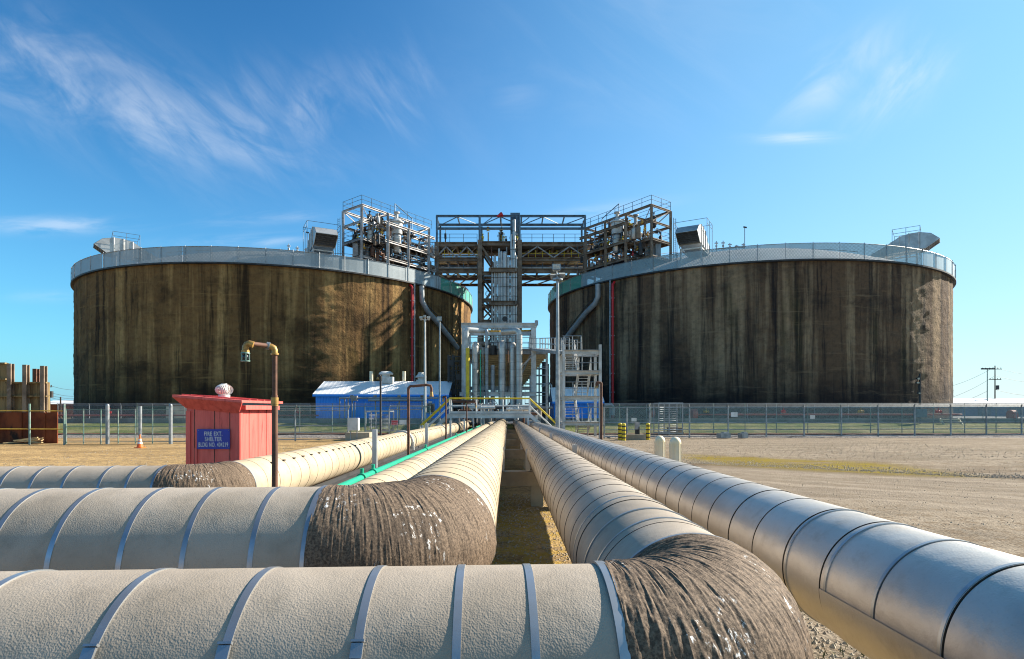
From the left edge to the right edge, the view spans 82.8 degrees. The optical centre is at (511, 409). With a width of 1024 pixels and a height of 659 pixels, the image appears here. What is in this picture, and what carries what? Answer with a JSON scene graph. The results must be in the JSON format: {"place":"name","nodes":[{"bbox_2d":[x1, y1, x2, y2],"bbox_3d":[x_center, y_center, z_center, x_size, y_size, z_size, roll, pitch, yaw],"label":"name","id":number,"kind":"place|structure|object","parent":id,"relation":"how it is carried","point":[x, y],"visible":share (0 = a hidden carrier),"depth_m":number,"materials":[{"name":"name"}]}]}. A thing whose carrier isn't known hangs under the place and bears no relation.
{"place":"outdoors","nodes":[
{"label":"outdoors","id":0,"kind":"place"},
{"bbox_2d":[0,362,57,442],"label":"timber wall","id":1,"kind":"structure","parent":0,"point":[25,392],"depth_m":37.65,"materials":[{"name":"brown wood"}]},
{"bbox_2d":[50,400,72,417],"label":"building","id":2,"kind":"structure","parent":0,"point":[54,404],"depth_m":152.00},
{"bbox_2d":[0,410,1023,658],"bbox_3d":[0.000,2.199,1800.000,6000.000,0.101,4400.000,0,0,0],"label":"ground","id":3,"kind":"structure","parent":0,"point":[960,502],"depth_m":19.85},
{"bbox_2d":[0,404,64,444],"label":"rail fence","id":4,"kind":"object","parent":3,"relation":"on","point":[29,428],"visible":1,"depth_m":35.97,"materials":[{"name":"metal"}]},
{"bbox_2d":[105,404,109,443],"bbox_3d":[-25.721,0.920,36.900,0.220,2.560,0.220,0,0,0],"label":"gate post","id":5,"kind":"object","parent":3,"relation":"on","point":[107,423],"visible":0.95,"depth_m":36.83,"materials":[{"name":"metal"}]},
{"bbox_2d":[65,409,168,443],"bbox_3d":[-25.315,1.105,37.300,6.346,2.290,0.070,0,0,-5],"label":"chain link fence","id":6,"kind":"object","parent":3,"relation":"on","point":[101,430],"visible":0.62,"depth_m":37.29,"materials":[{"name":"grey"}]},
{"bbox_2d":[138,406,141,435],"bbox_3d":[-23.513,1.000,36.700,0.200,2.400,0.200,0,0,0],"label":"sleeve post","id":7,"kind":"object","parent":3,"relation":"on","point":[139,420],"visible":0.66,"depth_m":36.62,"materials":[{"name":"metal"}]},
{"bbox_2d":[134,435,145,447],"bbox_3d":[-21.159,1.812,33.000,0.420,0.765,0.420,0,0,0],"label":"traffic cone","id":8,"kind":"object","parent":3,"relation":"on","point":[139,444],"visible":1,"depth_m":32.91,"materials":[{"name":"orange plastic"}]},
{"bbox_2d":[169,404,172,443],"bbox_3d":[-21.706,0.920,36.900,0.220,2.560,0.220,0,0,0],"label":"gate post","id":9,"kind":"object","parent":3,"relation":"on","point":[170,423],"visible":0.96,"depth_m":36.82,"materials":[{"name":"metal"}]},
{"bbox_2d":[172,383,282,463],"bbox_3d":[-6.180,0.802,12.815,1.421,2.735,2.110,0,0,0],"label":"fire extinguisher shelter","id":10,"kind":"object","parent":3,"relation":"on","point":[220,428],"visible":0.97,"depth_m":12.00,"materials":[{"name":"red wood"}]},
{"bbox_2d":[241,340,278,486],"bbox_3d":[-2.893,0.706,6.672,0.141,2.989,0.433,0,0,36],"label":"pipe","id":11,"kind":"object","parent":3,"relation":"on","point":[245,351],"visible":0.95,"depth_m":6.77,"materials":[{"name":"gold metal"}]},
{"bbox_2d":[173,405,349,442],"bbox_3d":[-16.843,0.967,39.468,11.282,2.565,0.300,0,0,-21],"label":"chain link fence","id":12,"kind":"object","parent":3,"relation":"on","point":[295,425],"visible":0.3,"depth_m":40.47,"materials":[{"name":"metal"}]},
{"bbox_2d":[345,432,371,440],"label":"plinth","id":13,"kind":"structure","parent":3,"relation":"on","point":[361,435],"depth_m":41.00,"materials":[{"name":"concrete"}]},
{"bbox_2d":[347,418,359,440],"bbox_3d":[-11.195,1.403,40.992,0.740,1.595,0.465,0,0,0],"label":"control cabinet","id":14,"kind":"object","parent":13,"relation":"on","point":[353,424],"visible":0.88,"depth_m":40.76,"materials":[{"name":"metal"}]},
{"bbox_2d":[377,374,381,434],"bbox_3d":[-6.875,0.194,30.000,0.263,4.013,0.143,0,0,0],"label":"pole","id":15,"kind":"object","parent":3,"relation":"on","point":[378,375],"visible":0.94,"depth_m":29.96,"materials":[{"name":"metal"}]},
{"bbox_2d":[388,405,423,433],"bbox_3d":[-7.943,0.967,43.633,2.630,2.565,0.256,0,0,-14],"label":"chain link fence","id":16,"kind":"object","parent":3,"relation":"on","point":[405,426],"visible":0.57,"depth_m":43.68,"materials":[{"name":"metal"}]},
{"bbox_2d":[365,410,393,431],"bbox_3d":[-9.970,0.881,43.800,1.828,1.610,1.700,0,0,0],"label":"turnstile","id":17,"kind":"object","parent":16,"relation":"attached to","point":[376,422],"visible":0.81,"depth_m":43.40,"materials":[{"name":"metal"}]},
{"bbox_2d":[372,429,576,505],"bbox_3d":[-0.850,1.326,13.300,7.100,1.748,0.350,0,0,0],"label":"pipe support","id":18,"kind":"object","parent":3,"relation":"on","point":[526,477],"visible":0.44,"depth_m":13.15,"materials":[{"name":"concrete"}]},
{"bbox_2d":[312,432,454,486],"bbox_3d":[-2.935,1.387,20.000,1.030,0.115,27.000,0,0,0],"label":"cable tray","id":19,"kind":"object","parent":18,"relation":"on","point":[346,476],"visible":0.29,"depth_m":14.70,"materials":[{"name":"metal"}]},
{"bbox_2d":[337,425,480,484],"bbox_3d":[-2.634,1.250,31.000,0.170,0.547,52.002,0,0,0],"label":"green pipe","id":20,"kind":"object","parent":19,"relation":"on","point":[362,475],"visible":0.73,"depth_m":11.29,"materials":[{"name":"plastic"}]},
{"bbox_2d":[407,384,433,454],"bbox_3d":[-2.307,0.350,14.600,0.666,2.000,0.100,0,0,0],"label":"spray pole","id":21,"kind":"object","parent":20,"relation":"attached to","point":[408,412],"visible":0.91,"depth_m":14.57,"materials":[{"name":"gold metal"}]},
{"bbox_2d":[442,395,446,438],"bbox_3d":[-2.703,0.394,23.200,0.198,1.912,0.100,0,0,0],"label":"spray pole","id":22,"kind":"object","parent":20,"relation":"attached to","point":[445,401],"visible":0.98,"depth_m":23.17,"materials":[{"name":"gold metal"}]},
{"bbox_2d":[0,419,813,658],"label":"insulated pipeline","id":23,"kind":"object","parent":18,"relation":"on","point":[643,576],"visible":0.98,"depth_m":1.79,"materials":[{"name":"metal"}]},
{"bbox_2d":[420,398,554,428],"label":"crossover walkway","id":24,"kind":"structure","parent":3,"relation":"on","point":[451,415],"depth_m":39.98,"materials":[{"name":"grey paint"}]},
{"bbox_2d":[425,423,551,468],"bbox_3d":[-0.850,1.353,21.300,7.100,1.693,0.350,0,0,0],"label":"pipe support","id":25,"kind":"object","parent":3,"relation":"on","point":[514,453],"visible":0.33,"depth_m":21.12,"materials":[{"name":"concrete"}]},
{"bbox_2d":[0,418,506,570],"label":"insulated pipeline","id":26,"kind":"object","parent":25,"relation":"on","point":[443,510],"visible":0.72,"depth_m":3.29,"materials":[{"name":"metal"}]},
{"bbox_2d":[454,419,533,438],"bbox_3d":[-0.850,1.411,38.000,7.100,1.578,0.350,0,0,0],"label":"pipe support","id":27,"kind":"object","parent":3,"relation":"on","point":[511,436],"visible":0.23,"depth_m":37.83,"materials":[{"name":"concrete"}]},
{"bbox_2d":[449,421,540,445],"bbox_3d":[-0.850,1.382,29.500,7.100,1.636,0.350,0,0,0],"label":"pipe support","id":28,"kind":"object","parent":3,"relation":"on","point":[512,442],"visible":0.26,"depth_m":29.32,"materials":[{"name":"concrete"}]},
{"bbox_2d":[452,397,551,428],"bbox_3d":[-0.910,0.577,54.032,9.379,3.247,8.422,0,0,0],"label":"valve manifold","id":29,"kind":"object","parent":3,"relation":"on","point":[507,408],"visible":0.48,"depth_m":51.11,"materials":[{"name":"grey paint"}]},
{"bbox_2d":[3,439,1023,658],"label":"loose stones","id":30,"kind":"object","parent":3,"relation":"on","point":[828,641],"visible":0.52,"depth_m":18.92,"materials":[{"name":"gravel"}]},
{"bbox_2d":[58,418,1023,422],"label":"dike wall","id":31,"kind":"structure","parent":3,"relation":"on","point":[95,420],"depth_m":54.90,"materials":[{"name":"concrete"}]},
{"bbox_2d":[58,435,1023,437],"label":"ballast strip","id":32,"kind":"object","parent":3,"relation":"on","point":[597,436],"visible":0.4,"depth_m":45.69,"materials":[{"name":"gravel"}]},
{"bbox_2d":[653,403,682,433],"bbox_3d":[12.637,0.722,47.000,2.002,2.541,1.700,0,0,0],"label":"turnstile","id":33,"kind":"object","parent":32,"relation":"on","point":[664,420],"visible":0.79,"depth_m":46.61,"materials":[{"name":"grey paint"}]},
{"bbox_2d":[58,433,1023,434],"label":"soil edge","id":34,"kind":"object","parent":3,"relation":"on","point":[659,434],"visible":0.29,"depth_m":48.65,"materials":[{"name":"soil"}]},
{"bbox_2d":[530,337,569,423],"bbox_3d":[3.180,-2.632,53.100,1.151,9.664,15.629,0,0,-6],"label":"catwalk","id":35,"kind":"object","parent":3,"relation":"on","point":[547,351],"visible":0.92,"depth_m":53.00,"materials":[{"name":"grey paint"}]},
{"bbox_2d":[550,264,565,427],"bbox_3d":[3.150,-3.891,39.955,1.075,12.182,0.811,0,0,0],"label":"light pole","id":36,"kind":"object","parent":3,"relation":"on","point":[556,268],"visible":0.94,"depth_m":39.89,"materials":[{"name":"metal"}]},
{"bbox_2d":[560,336,601,438],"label":"stair tower","id":37,"kind":"structure","parent":3,"relation":"on","point":[577,372],"depth_m":44.08,"materials":[{"name":"metal"}]},
{"bbox_2d":[595,381,602,439],"bbox_3d":[6.117,0.098,41.000,0.567,4.205,0.257,0,0,0],"label":"spray pole","id":38,"kind":"object","parent":3,"relation":"on","point":[601,407],"visible":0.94,"depth_m":40.94,"materials":[{"name":"brown metal"}]},
{"bbox_2d":[618,423,621,439],"bbox_3d":[7.824,1.587,42.000,0.308,1.225,0.300,0,0,0],"label":"warning bollard","id":39,"kind":"object","parent":3,"relation":"on","point":[619,431],"visible":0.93,"depth_m":41.87,"materials":[{"name":"metal"}]},
{"bbox_2d":[622,423,625,440],"bbox_3d":[7.899,1.587,41.000,0.308,1.225,0.300,0,0,0],"label":"warning bollard","id":40,"kind":"object","parent":3,"relation":"on","point":[623,431],"visible":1,"depth_m":40.88,"materials":[{"name":"metal"}]},
{"bbox_2d":[603,407,649,437],"bbox_3d":[8.803,1.030,44.425,3.662,2.440,0.120,0,0,-4],"label":"chain link fence","id":41,"kind":"object","parent":3,"relation":"on","point":[624,421],"visible":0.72,"depth_m":44.38,"materials":[{"name":"metal"}]},
{"bbox_2d":[626,422,645,439],"bbox_3d":[8.853,1.575,42.200,1.500,1.250,1.100,0,0,0],"label":"valve pit","id":42,"kind":"object","parent":3,"relation":"on","point":[637,435],"visible":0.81,"depth_m":41.65,"materials":[{"name":"concrete"}]},
{"bbox_2d":[646,423,649,439],"bbox_3d":[9.841,1.587,42.000,0.308,1.225,0.300,0,0,0],"label":"warning bollard","id":43,"kind":"object","parent":3,"relation":"on","point":[647,431],"visible":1,"depth_m":41.87,"materials":[{"name":"metal"}]},
{"bbox_2d":[654,436,664,456],"bbox_3d":[4.843,1.528,19.000,0.355,1.343,0.339,0,0,0],"label":"bollard","id":44,"kind":"object","parent":3,"relation":"on","point":[659,445],"visible":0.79,"depth_m":18.86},
{"bbox_2d":[669,437,680,461],"bbox_3d":[4.840,1.505,17.200,0.360,1.391,0.343,0,0,0],"label":"bollard","id":45,"kind":"object","parent":3,"relation":"on","point":[674,448],"visible":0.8,"depth_m":17.06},
{"bbox_2d":[667,427,683,434],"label":"timber steps","id":46,"kind":"structure","parent":3,"relation":"on","point":[679,431],"depth_m":47.85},
{"bbox_2d":[717,432,730,437],"bbox_3d":[16.120,1.935,44.200,0.900,0.450,0.500,0,0,-17],"label":"scrap box","id":47,"kind":"object","parent":3,"relation":"on","point":[724,435],"visible":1,"depth_m":43.98,"materials":[{"name":"metal"}]},
{"bbox_2d":[738,432,747,437],"bbox_3d":[17.599,1.935,44.202,0.562,0.450,0.500,0,0,-17],"label":"scrap box","id":48,"kind":"object","parent":3,"relation":"on","point":[743,435],"visible":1,"depth_m":44.00,"materials":[{"name":"metal"}]},
{"bbox_2d":[526,419,1023,658],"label":"insulated pipeline","id":49,"kind":"object","parent":3,"relation":"on","point":[869,586],"visible":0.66,"depth_m":2.82,"materials":[{"name":"silver metal"}]},
{"bbox_2d":[800,610,866,658],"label":"loose stones","id":50,"kind":"object","parent":3,"relation":"on","point":[840,649],"visible":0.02,"depth_m":5.15,"materials":[{"name":"grey stone"}]},
{"bbox_2d":[648,404,1023,437],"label":"chain link fence","id":51,"kind":"object","parent":3,"relation":"on","point":[914,406],"visible":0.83,"depth_m":46.07,"materials":[{"name":"metal"}]},
{"bbox_2d":[981,368,994,400],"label":"utility pole","id":52,"kind":"object","parent":3,"relation":"on","point":[987,369],"visible":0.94,"depth_m":144.89,"materials":[{"name":"wood"}]},
{"bbox_2d":[953,399,1023,416],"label":"warehouse","id":53,"kind":"structure","parent":3,"relation":"on","point":[988,401],"depth_m":140.00,"materials":[{"name":"white metal"}]},
{"bbox_2d":[953,408,1019,416],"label":"dock door","id":54,"kind":"structure","parent":53,"relation":"in","point":[979,409],"depth_m":139.89,"materials":[{"name":"grey metal"}]},
{"bbox_2d":[989,366,1000,398],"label":"utility pole","id":55,"kind":"object","parent":3,"relation":"on","point":[996,387],"visible":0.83,"depth_m":149.88,"materials":[{"name":"brown wood"}]},
{"bbox_2d":[0,0,1023,409],"label":"sky","id":56,"kind":"structure","parent":0,"point":[165,123],"materials":[{"name":"blue"}]},
{"bbox_2d":[58,423,1023,432],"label":"grass bank","id":57,"kind":"structure","parent":0,"point":[509,427],"depth_m":51.78,"materials":[{"name":"plant"}]},
{"bbox_2d":[136,403,430,432],"bbox_3d":[-19.455,0.850,49.435,25.160,2.800,0.200,0,0,0],"label":"chain link fence","id":58,"kind":"object","parent":57,"relation":"on","point":[301,416],"visible":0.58,"depth_m":49.50,"materials":[{"name":"grey"}]},
{"bbox_2d":[419,315,429,421],"bbox_3d":[-8.130,-3.552,54.200,1.000,10.504,0.560,0,0,0],"label":"light pole","id":59,"kind":"object","parent":57,"relation":"on","point":[424,316],"visible":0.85,"depth_m":54.10,"materials":[{"name":"metal"}]},
{"bbox_2d":[437,316,441,420],"bbox_3d":[-6.226,-2.889,49.948,0.420,10.178,0.503,0,0,0],"label":"light pole","id":60,"kind":"object","parent":57,"relation":"on","point":[439,318],"visible":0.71,"depth_m":49.94,"materials":[{"name":"metal"}]},
{"bbox_2d":[587,403,1023,432],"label":"chain link fence","id":61,"kind":"object","parent":57,"relation":"on","point":[713,415],"visible":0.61,"depth_m":49.50,"materials":[{"name":"grey"}]},
{"bbox_2d":[913,409,926,423],"bbox_3d":[37.985,0.772,54.000,1.000,1.656,0.400,0,0,0],"label":"switch box","id":62,"kind":"object","parent":57,"relation":"on","point":[917,413],"visible":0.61,"depth_m":53.80,"materials":[{"name":"grey metal"}]},
{"bbox_2d":[548,387,603,417],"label":"blue metal building","id":63,"kind":"structure","parent":0,"point":[583,412],"depth_m":61.00,"materials":[{"name":"metal"}]},
{"bbox_2d":[953,416,1019,417],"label":"tank yard","id":64,"kind":"structure","parent":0,"point":[977,417],"depth_m":115.04,"materials":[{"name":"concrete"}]},
{"bbox_2d":[164,404,185,417],"bbox_3d":[-33.521,0.528,58.982,2.418,2.145,2.236,0,0,0],"label":"equipment enclosure","id":65,"kind":"object","parent":64,"relation":"on","point":[177,408],"visible":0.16,"depth_m":58.00,"materials":[{"name":"metal"}]},
{"bbox_2d":[57,403,309,417],"bbox_3d":[-32.500,0.821,57.458,25.060,2.857,0.145,0,0,0],"label":"chain link fence","id":66,"kind":"object","parent":64,"relation":"on","point":[151,405],"visible":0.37,"depth_m":57.49,"materials":[{"name":"metal"}]},
{"bbox_2d":[58,409,318,417],"bbox_3d":[-34.926,0.736,56.900,31.853,1.728,0.500,0,0,0],"label":"pipe","id":67,"kind":"object","parent":64,"relation":"on","point":[168,415],"visible":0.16,"depth_m":56.92,"materials":[{"name":"metal"}]},
{"bbox_2d":[0,420,471,488],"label":"insulated pipeline","id":68,"kind":"object","parent":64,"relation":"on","point":[309,467],"visible":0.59,"depth_m":7.42,"materials":[{"name":"metal"}]},
{"bbox_2d":[70,246,472,417],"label":"storage tank","id":69,"kind":"object","parent":64,"relation":"on","point":[161,328],"visible":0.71,"depth_m":70.44,"materials":[{"name":"weathered brown concrete"},{"name":"grey painted steel"}]},
{"bbox_2d":[93,231,153,264],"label":"roof vent duct","id":70,"kind":"object","parent":69,"relation":"on","point":[105,245],"visible":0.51,"depth_m":82.20,"materials":[{"name":"metal"}]},
{"bbox_2d":[303,220,340,264],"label":"roof vent duct","id":71,"kind":"object","parent":69,"relation":"on","point":[322,240],"visible":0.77,"depth_m":73.45,"materials":[{"name":"metal"}]},
{"bbox_2d":[338,195,436,281],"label":"process module","id":72,"kind":"object","parent":69,"relation":"on","point":[371,244],"visible":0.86,"depth_m":79.13,"materials":[{"name":"metal"}]},
{"bbox_2d":[409,284,413,380],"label":"drop pipe","id":73,"kind":"object","parent":69,"relation":"attached to","point":[411,319],"visible":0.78,"depth_m":78.88,"materials":[{"name":"metal"}]},
{"bbox_2d":[414,284,414,380],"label":"conduit","id":74,"kind":"object","parent":69,"relation":"attached to","point":[414,332],"visible":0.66,"depth_m":79.28,"materials":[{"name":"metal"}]},
{"bbox_2d":[419,286,458,349],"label":"drain duct","id":75,"kind":"object","parent":69,"relation":"attached to","point":[433,317],"visible":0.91,"depth_m":82.01,"materials":[{"name":"metal"}]},
{"bbox_2d":[312,371,455,417],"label":"blue metal building","id":76,"kind":"structure","parent":64,"relation":"on","point":[328,392],"depth_m":58.00,"materials":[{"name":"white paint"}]},
{"bbox_2d":[340,396,349,417],"bbox_3d":[-16.661,0.000,57.940,1.000,2.600,0.060,0,0,0],"label":"door","id":77,"kind":"structure","parent":76,"relation":"in","point":[341,400],"depth_m":57.90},
{"bbox_2d":[426,403,434,412],"bbox_3d":[-8.131,-0.114,57.930,0.840,0.960,0.100,0,0,0],"label":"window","id":78,"kind":"structure","parent":76,"relation":"in","point":[432,408],"depth_m":57.93,"materials":[{"name":"glass"}]},
{"bbox_2d":[339,395,437,417],"bbox_3d":[-12.069,0.146,56.421,9.731,3.108,0.617,0,0,2],"label":"pipe trestle","id":79,"kind":"object","parent":64,"relation":"on","point":[375,398],"visible":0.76,"depth_m":56.44,"materials":[{"name":"grey paint"}]},
{"bbox_2d":[352,421,492,484],"bbox_3d":[-1.687,1.216,31.445,0.610,0.972,53.696,0,0,0],"label":"insulated pipeline","id":80,"kind":"object","parent":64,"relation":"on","point":[409,468],"visible":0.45,"depth_m":8.75,"materials":[{"name":"metal"}]},
{"bbox_2d":[447,355,461,410],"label":"cable tower","id":81,"kind":"structure","parent":64,"relation":"on","point":[451,375],"depth_m":60.90,"materials":[{"name":"metal"}]},
{"bbox_2d":[466,348,469,409],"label":"riser pipe","id":82,"kind":"object","parent":64,"relation":"on","point":[467,372],"visible":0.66,"depth_m":57.84,"materials":[{"name":"metal"}]},
{"bbox_2d":[464,327,484,404],"bbox_3d":[-3.749,-3.228,59.335,2.598,10.257,0.520,0,0,-31],"label":"riser pipe","id":83,"kind":"object","parent":64,"relation":"on","point":[467,330],"visible":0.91,"depth_m":58.59,"materials":[{"name":"metal"}]},
{"bbox_2d":[478,213,521,410],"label":"pipe tower","id":84,"kind":"structure","parent":64,"relation":"on","point":[503,274],"depth_m":86.08,"materials":[{"name":"grey metal"}]},
{"bbox_2d":[434,215,587,288],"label":"pipe bridge","id":85,"kind":"structure","parent":84,"relation":"attached to","point":[540,257],"depth_m":88.82,"materials":[{"name":"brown metal"}]},
{"bbox_2d":[460,323,547,412],"bbox_3d":[-0.691,-3.368,63.688,9.333,11.136,8.925,0,0,0],"label":"pipe rack","id":86,"kind":"object","parent":64,"relation":"on","point":[532,361],"visible":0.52,"depth_m":61.37,"materials":[{"name":"metal"}]},
{"bbox_2d":[472,341,479,409],"bbox_3d":[-3.763,-2.557,61.047,0.672,8.913,3.765,0,0,0],"label":"riser pipe","id":87,"kind":"object","parent":86,"relation":"attached to","point":[475,366],"visible":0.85,"depth_m":59.22,"materials":[{"name":"silver metal"}]},
{"bbox_2d":[480,350,480,402],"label":"riser pipe","id":88,"kind":"object","parent":86,"relation":"attached to","point":[480,376],"visible":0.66,"depth_m":59.14,"materials":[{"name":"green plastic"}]},
{"bbox_2d":[482,348,482,402],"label":"riser pipe","id":89,"kind":"object","parent":86,"relation":"attached to","point":[482,375],"visible":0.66,"depth_m":59.20,"materials":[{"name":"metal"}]},
{"bbox_2d":[485,329,488,410],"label":"riser pipe","id":90,"kind":"object","parent":86,"relation":"attached to","point":[486,363],"visible":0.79,"depth_m":59.06,"materials":[{"name":"metal"}]},
{"bbox_2d":[490,365,494,410],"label":"riser pipe","id":91,"kind":"object","parent":86,"relation":"attached to","point":[492,384],"visible":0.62,"depth_m":59.40,"materials":[{"name":"metal"}]},
{"bbox_2d":[489,345,496,354],"bbox_3d":[-1.984,-6.158,60.400,0.840,0.948,0.840,0,0,0],"label":"floodlight","id":92,"kind":"object","parent":86,"relation":"hanging from","point":[492,349],"visible":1,"depth_m":60.05,"materials":[{"name":"black paint"}]},
{"bbox_2d":[498,340,505,410],"bbox_3d":[-1.021,-2.631,61.051,0.732,9.063,3.834,0,0,0],"label":"riser pipe","id":93,"kind":"object","parent":86,"relation":"attached to","point":[502,367],"visible":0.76,"depth_m":59.18,"materials":[{"name":"silver metal"}]},
{"bbox_2d":[501,328,521,407],"bbox_3d":[0.005,-3.223,59.449,2.364,10.245,0.670,0,0,32],"label":"riser pipe","id":94,"kind":"object","parent":86,"relation":"attached to","point":[516,331],"visible":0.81,"depth_m":58.72,"materials":[{"name":"silver metal"}]},
{"bbox_2d":[510,342,515,407],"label":"riser pipe","id":95,"kind":"object","parent":86,"relation":"attached to","point":[512,370],"visible":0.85,"depth_m":59.22,"materials":[{"name":"silver metal"}]},
{"bbox_2d":[508,339,508,404],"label":"riser pipe","id":96,"kind":"object","parent":64,"relation":"on","point":[508,370],"visible":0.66,"depth_m":59.90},
{"bbox_2d":[525,362,548,417],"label":"service ladder","id":97,"kind":"object","parent":64,"relation":"on","point":[543,375],"visible":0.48,"depth_m":69.95,"materials":[{"name":"metal"}]},
{"bbox_2d":[548,242,955,417],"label":"storage tank","id":98,"kind":"object","parent":64,"relation":"on","point":[757,323],"visible":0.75,"depth_m":69.08,"materials":[{"name":"weathered stained brown concrete"},{"name":"paint"}]},
{"bbox_2d":[560,284,600,343],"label":"drain duct","id":99,"kind":"object","parent":98,"relation":"attached to","point":[585,313],"visible":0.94,"depth_m":80.73,"materials":[{"name":"metal"}]},
{"bbox_2d":[609,280,610,417],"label":"conduit","id":100,"kind":"object","parent":98,"relation":"attached to","point":[609,344],"visible":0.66,"depth_m":77.38,"materials":[{"name":"metal"}]},
{"bbox_2d":[610,281,614,417],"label":"drop pipe","id":101,"kind":"object","parent":98,"relation":"attached to","point":[612,354],"visible":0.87,"depth_m":76.93,"materials":[{"name":"metal"}]},
{"bbox_2d":[576,195,675,285],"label":"process module","id":102,"kind":"object","parent":98,"relation":"on","point":[618,231],"visible":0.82,"depth_m":79.24,"materials":[{"name":"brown metal"}]},
{"bbox_2d":[674,218,712,264],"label":"roof vent duct","id":103,"kind":"object","parent":98,"relation":"on","point":[694,238],"visible":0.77,"depth_m":72.68,"materials":[{"name":"metal"}]},
{"bbox_2d":[714,226,746,250],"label":"relief valves","id":104,"kind":"object","parent":98,"relation":"on","point":[729,244],"visible":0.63,"depth_m":85.95,"materials":[{"name":"metal"}]},
{"bbox_2d":[872,225,939,262],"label":"roof vent duct","id":105,"kind":"object","parent":98,"relation":"on","point":[926,241],"visible":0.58,"depth_m":80.58,"materials":[{"name":"metal"}]},
{"bbox_2d":[613,403,1023,417],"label":"chain link fence","id":106,"kind":"object","parent":64,"relation":"on","point":[808,405],"visible":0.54,"depth_m":57.49,"materials":[{"name":"metal"}]},
{"bbox_2d":[685,408,959,417],"bbox_3d":[30.824,0.694,57.023,27.469,1.812,2.556,0,0,-5],"label":"pipe","id":107,"kind":"object","parent":64,"relation":"on","point":[859,411],"visible":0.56,"depth_m":56.92,"materials":[{"name":"metal"}]},
{"bbox_2d":[915,374,920,417],"bbox_3d":[39.245,-0.929,55.994,0.760,5.059,0.532,0,0,0],"label":"light pole","id":108,"kind":"object","parent":64,"relation":"on","point":[919,382],"visible":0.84,"depth_m":55.92,"materials":[{"name":"metal"}]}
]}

